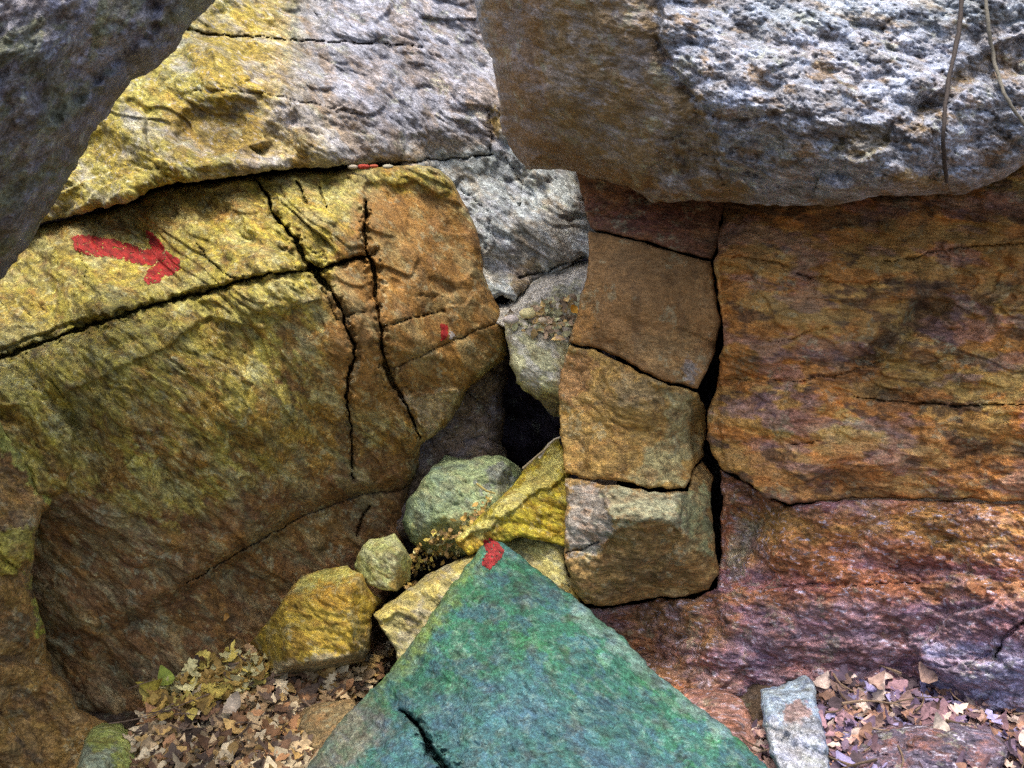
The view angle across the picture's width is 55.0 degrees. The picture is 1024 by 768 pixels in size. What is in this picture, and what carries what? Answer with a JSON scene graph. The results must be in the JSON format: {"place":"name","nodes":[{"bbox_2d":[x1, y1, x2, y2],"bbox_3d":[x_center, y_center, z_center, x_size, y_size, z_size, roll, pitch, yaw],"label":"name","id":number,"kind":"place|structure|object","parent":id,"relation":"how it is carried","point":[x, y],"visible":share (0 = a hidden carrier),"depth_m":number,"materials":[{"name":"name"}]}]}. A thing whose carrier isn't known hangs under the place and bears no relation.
{"place":"outdoors","nodes":[
{"label":"outdoors","id":0,"kind":"place"},
{"bbox_2d":[89,478,1023,754],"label":"ground","id":1,"kind":"structure","parent":0,"point":[751,698],"depth_m":2.88,"materials":[{"name":"soil"}]},
{"bbox_2d":[0,422,106,767],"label":"buttress boulder","id":2,"kind":"object","parent":1,"relation":"on","point":[45,722],"visible":0.91,"depth_m":2.15,"materials":[{"name":"brown stone"}]},
{"bbox_2d":[76,723,135,767],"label":"mossy stone","id":3,"kind":"object","parent":1,"relation":"on","point":[106,745],"visible":0.84,"depth_m":2.13,"materials":[{"name":"green stone"}]},
{"bbox_2d":[0,164,506,714],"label":"fractured boulder","id":4,"kind":"object","parent":1,"relation":"on","point":[240,400],"visible":0.84,"depth_m":2.48,"materials":[{"name":"stone"}]},
{"bbox_2d":[0,0,215,279],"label":"overhanging boulder","id":5,"kind":"object","parent":4,"relation":"on","point":[70,70],"visible":1,"depth_m":1.46,"materials":[{"name":"grey stone"}]},
{"bbox_2d":[224,613,228,620],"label":"fallen leaf","id":6,"kind":"object","parent":4,"relation":"on","point":[226,616],"visible":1,"depth_m":2.55,"materials":[{"name":"brown plant"}]},
{"bbox_2d":[41,0,615,301],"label":"cliff block","id":7,"kind":"structure","parent":4,"relation":"on","point":[227,88],"depth_m":2.94,"materials":[{"name":"stone"}]},
{"bbox_2d":[347,165,357,168],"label":"pebble","id":8,"kind":"object","parent":4,"relation":"on","point":[352,166],"visible":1,"depth_m":2.75,"materials":[{"name":"stone"}]},
{"bbox_2d":[358,164,369,168],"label":"pebble","id":9,"kind":"object","parent":4,"relation":"on","point":[363,166],"visible":1,"depth_m":2.75,"materials":[{"name":"red stone"}]},
{"bbox_2d":[383,164,392,168],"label":"pebble","id":10,"kind":"object","parent":4,"relation":"on","point":[387,166],"visible":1,"depth_m":2.75,"materials":[{"name":"beige stone"}]},
{"bbox_2d":[122,640,393,767],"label":"leaf litter","id":11,"kind":"object","parent":1,"relation":"on","point":[258,730],"visible":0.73,"depth_m":2.24,"materials":[{"name":"brown plant"}]},
{"bbox_2d":[109,629,284,724],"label":"leaf litter","id":12,"kind":"object","parent":11,"relation":"on","point":[216,674],"visible":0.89,"depth_m":2.38,"materials":[{"name":"brown plant"}]},
{"bbox_2d":[136,678,162,693],"bbox_3d":[-0.862,0.716,2.351,0.065,0.038,0.034,0,12,0],"label":"fallen leaf","id":13,"kind":"object","parent":12,"relation":"on","point":[154,685],"visible":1,"depth_m":2.35,"materials":[{"name":"yellow plant"}]},
{"bbox_2d":[158,665,174,685],"bbox_3d":[-0.825,0.701,2.368,0.050,0.044,0.036,6,13,25],"label":"fallen leaf","id":14,"kind":"object","parent":12,"relation":"on","point":[164,673],"visible":1,"depth_m":2.38,"materials":[{"name":"green plant"}]},
{"bbox_2d":[222,691,240,712],"bbox_3d":[-0.654,0.735,2.268,0.051,0.043,0.033,-12,17,-43],"label":"fallen leaf","id":15,"kind":"object","parent":11,"relation":"on","point":[233,704],"visible":1,"depth_m":2.28,"materials":[{"name":"beige plant"}]},
{"bbox_2d":[250,565,381,677],"bbox_3d":[-0.499,0.646,2.577,0.328,0.348,0.458,-8,14,-32],"label":"angular stone","id":16,"kind":"object","parent":1,"relation":"on","point":[319,620],"visible":0.98,"depth_m":2.42,"materials":[{"name":"stone"}]},
{"bbox_2d":[354,533,411,590],"bbox_3d":[-0.348,0.488,2.655,0.160,0.185,0.323,0,12,0],"label":"stone","id":17,"kind":"object","parent":16,"relation":"on","point":[383,563],"visible":0.99,"depth_m":2.54,"materials":[{"name":"grey stone"}]},
{"bbox_2d":[296,699,356,753],"bbox_3d":[-0.430,0.845,2.305,0.151,0.234,0.439,-4,13,-20],"label":"brown stone","id":18,"kind":"object","parent":1,"relation":"on","point":[320,721],"visible":0.4,"depth_m":2.24,"materials":[{"name":"brown stone"}]},
{"bbox_2d":[39,167,615,478],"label":"bedrock","id":19,"kind":"structure","parent":1,"relation":"on","point":[531,427],"depth_m":4.36,"materials":[{"name":"stone"}]},
{"bbox_2d":[373,552,476,659],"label":"flat slab","id":20,"kind":"structure","parent":1,"relation":"on","point":[403,618],"depth_m":2.42,"materials":[{"name":"yellow stone"}]},
{"bbox_2d":[402,455,522,556],"bbox_3d":[-0.128,0.376,2.922,0.385,0.318,0.509,0,12,0],"label":"rounded stone","id":21,"kind":"object","parent":20,"relation":"on","point":[443,494],"visible":0.69,"depth_m":2.75,"materials":[{"name":"stone"}]},
{"bbox_2d":[403,493,492,588],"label":"leaf litter","id":22,"kind":"object","parent":21,"relation":"on","point":[431,540],"visible":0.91,"depth_m":2.74,"materials":[{"name":"plant"}]},
{"bbox_2d":[476,483,494,493],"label":"twig","id":23,"kind":"object","parent":21,"relation":"on","point":[481,487],"visible":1,"depth_m":2.58,"materials":[{"name":"beige wood"}]},
{"bbox_2d":[396,350,508,542],"bbox_3d":[-0.257,0.173,3.244,0.499,0.697,0.780,0,12,0],"label":"shadowed boulder","id":24,"kind":"object","parent":1,"relation":"on","point":[473,428],"visible":0.17,"depth_m":3.02,"materials":[{"name":"grey stone"}]},
{"bbox_2d":[307,538,767,767],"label":"green boulder","id":25,"kind":"object","parent":1,"relation":"on","point":[509,658],"visible":1,"depth_m":2.00,"materials":[{"name":"stone"}]},
{"bbox_2d":[504,537,579,601],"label":"flat slab","id":26,"kind":"structure","parent":1,"relation":"on","point":[544,558],"depth_m":2.50,"materials":[{"name":"yellow stone"}]},
{"bbox_2d":[455,439,570,554],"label":"tilted slab","id":27,"kind":"structure","parent":26,"relation":"on","point":[530,504],"depth_m":2.53,"materials":[{"name":"yellow stone"}]},
{"bbox_2d":[522,445,549,468],"bbox_3d":[0.064,0.193,2.600,0.078,0.075,0.007,4,13,20],"label":"twig","id":28,"kind":"object","parent":27,"relation":"on","point":[531,460],"visible":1,"depth_m":2.60,"materials":[{"name":"grey wood"}]},
{"bbox_2d":[538,436,560,458],"bbox_3d":[0.102,0.165,2.588,0.067,0.070,0.024,5,13,24],"label":"twig","id":29,"kind":"object","parent":27,"relation":"on","point":[548,444],"visible":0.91,"depth_m":2.60,"materials":[{"name":"grey wood"}]},
{"bbox_2d":[564,461,718,605],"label":"column block","id":30,"kind":"structure","parent":1,"relation":"on","point":[624,544],"depth_m":2.38,"materials":[{"name":"brown stone"}]},
{"bbox_2d":[558,345,706,488],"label":"column block","id":31,"kind":"structure","parent":30,"relation":"on","point":[619,421],"depth_m":2.42,"materials":[{"name":"brown stone"}]},
{"bbox_2d":[504,315,602,416],"bbox_3d":[0.122,-0.043,2.823,0.289,0.323,0.497,0,12,0],"label":"chockstone","id":32,"kind":"object","parent":31,"relation":"on","point":[536,363],"visible":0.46,"depth_m":2.64,"materials":[{"name":"grey stone"}]},
{"bbox_2d":[503,315,518,324],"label":"pebble","id":33,"kind":"object","parent":32,"relation":"on","point":[510,319],"visible":1,"depth_m":2.67,"materials":[{"name":"grey stone"}]},
{"bbox_2d":[504,294,576,340],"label":"leaf litter","id":34,"kind":"object","parent":32,"relation":"on","point":[562,312],"visible":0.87,"depth_m":2.72,"materials":[{"name":"brown plant"}]},
{"bbox_2d":[519,308,535,318],"bbox_3d":[0.042,-0.194,2.690,0.045,0.029,0.036,0,12,0],"label":"pebble","id":35,"kind":"object","parent":34,"relation":"on","point":[527,313],"visible":1,"depth_m":2.68,"materials":[{"name":"yellow stone"}]},
{"bbox_2d":[538,317,547,323],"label":"pebble","id":36,"kind":"object","parent":34,"relation":"on","point":[542,320],"visible":1,"depth_m":2.66,"materials":[{"name":"stone"}]},
{"bbox_2d":[495,261,587,326],"bbox_3d":[0.111,-0.201,2.952,0.433,0.309,0.880,0,12,0],"label":"wedge stone","id":37,"kind":"object","parent":32,"relation":"on","point":[566,282],"visible":0.26,"depth_m":2.93,"materials":[{"name":"grey stone"}]},
{"bbox_2d":[569,231,720,387],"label":"column block","id":38,"kind":"structure","parent":31,"relation":"on","point":[649,309],"depth_m":2.45,"materials":[{"name":"brown stone"}]},
{"bbox_2d":[570,304,577,312],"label":"fallen leaf","id":39,"kind":"object","parent":38,"relation":"on","point":[573,308],"visible":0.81,"depth_m":2.58,"materials":[{"name":"orange plant"}]},
{"bbox_2d":[577,173,723,258],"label":"column block","id":40,"kind":"structure","parent":38,"relation":"on","point":[691,227],"depth_m":2.52,"materials":[{"name":"brown stone"}]},
{"bbox_2d":[615,211,815,600],"bbox_3d":[0.672,0.088,3.187,0.718,1.392,0.804,0,12,0],"label":"crevice","id":41,"kind":"object","parent":1,"relation":"on","point":[706,389],"visible":0.03,"depth_m":2.93,"materials":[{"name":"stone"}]},
{"bbox_2d":[682,688,763,760],"bbox_3d":[0.470,0.829,2.211,0.203,0.260,0.678,0,12,0],"label":"reddish stone","id":42,"kind":"object","parent":1,"relation":"on","point":[729,710],"visible":0.41,"depth_m":2.21,"materials":[{"name":"stone"}]},
{"bbox_2d":[760,675,829,767],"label":"pale blue stone","id":43,"kind":"object","parent":1,"relation":"on","point":[792,726],"visible":1,"depth_m":1.99,"materials":[{"name":"stone"}]},
{"bbox_2d":[580,470,1023,712],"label":"bedrock","id":44,"kind":"structure","parent":1,"relation":"on","point":[813,591],"depth_m":2.29,"materials":[{"name":"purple stone"}]},
{"bbox_2d":[706,165,1023,503],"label":"layered wall","id":45,"kind":"structure","parent":44,"relation":"on","point":[873,347],"depth_m":2.33,"materials":[{"name":"brown stone"}]},
{"bbox_2d":[475,0,1023,205],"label":"hanging boulder","id":46,"kind":"object","parent":45,"relation":"on","point":[798,102],"visible":0.98,"depth_m":1.91,"materials":[{"name":"stone"}]},
{"bbox_2d":[941,0,963,182],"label":"hanging root","id":47,"kind":"object","parent":46,"relation":"hanging from","point":[949,74],"visible":1,"depth_m":1.81,"materials":[{"name":"grey plant"}]},
{"bbox_2d":[984,0,1023,125],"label":"hanging root","id":48,"kind":"object","parent":46,"relation":"hanging from","point":[995,66],"visible":1,"depth_m":1.86,"materials":[{"name":"grey plant"}]},
{"bbox_2d":[739,664,1023,767],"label":"leaf litter","id":49,"kind":"object","parent":1,"relation":"on","point":[834,699],"visible":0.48,"depth_m":2.10,"materials":[{"name":"brown plant"}]},
{"bbox_2d":[868,670,884,689],"bbox_3d":[0.796,0.646,2.134,0.041,0.036,0.047,0,12,0],"label":"fallen leaf","id":50,"kind":"object","parent":49,"relation":"on","point":[877,680],"visible":1,"depth_m":2.15,"materials":[{"name":"plant"}]},
{"bbox_2d":[919,661,937,683],"bbox_3d":[0.941,0.654,2.210,0.037,0.039,0.052,0,12,0],"label":"fallen leaf","id":51,"kind":"object","parent":49,"relation":"on","point":[927,675],"visible":1,"depth_m":2.23,"materials":[{"name":"plant"}]},
{"bbox_2d":[840,722,1008,767],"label":"dark stone","id":52,"kind":"object","parent":1,"relation":"on","point":[928,746],"visible":0.86,"depth_m":1.94,"materials":[{"name":"stone"}]},
{"bbox_2d":[933,712,949,731],"bbox_3d":[0.878,0.687,1.979,0.051,0.042,0.032,11,16,42],"label":"fallen leaf","id":53,"kind":"object","parent":52,"relation":"on","point":[940,723],"visible":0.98,"depth_m":1.99,"materials":[{"name":"beige plant"}]}
]}

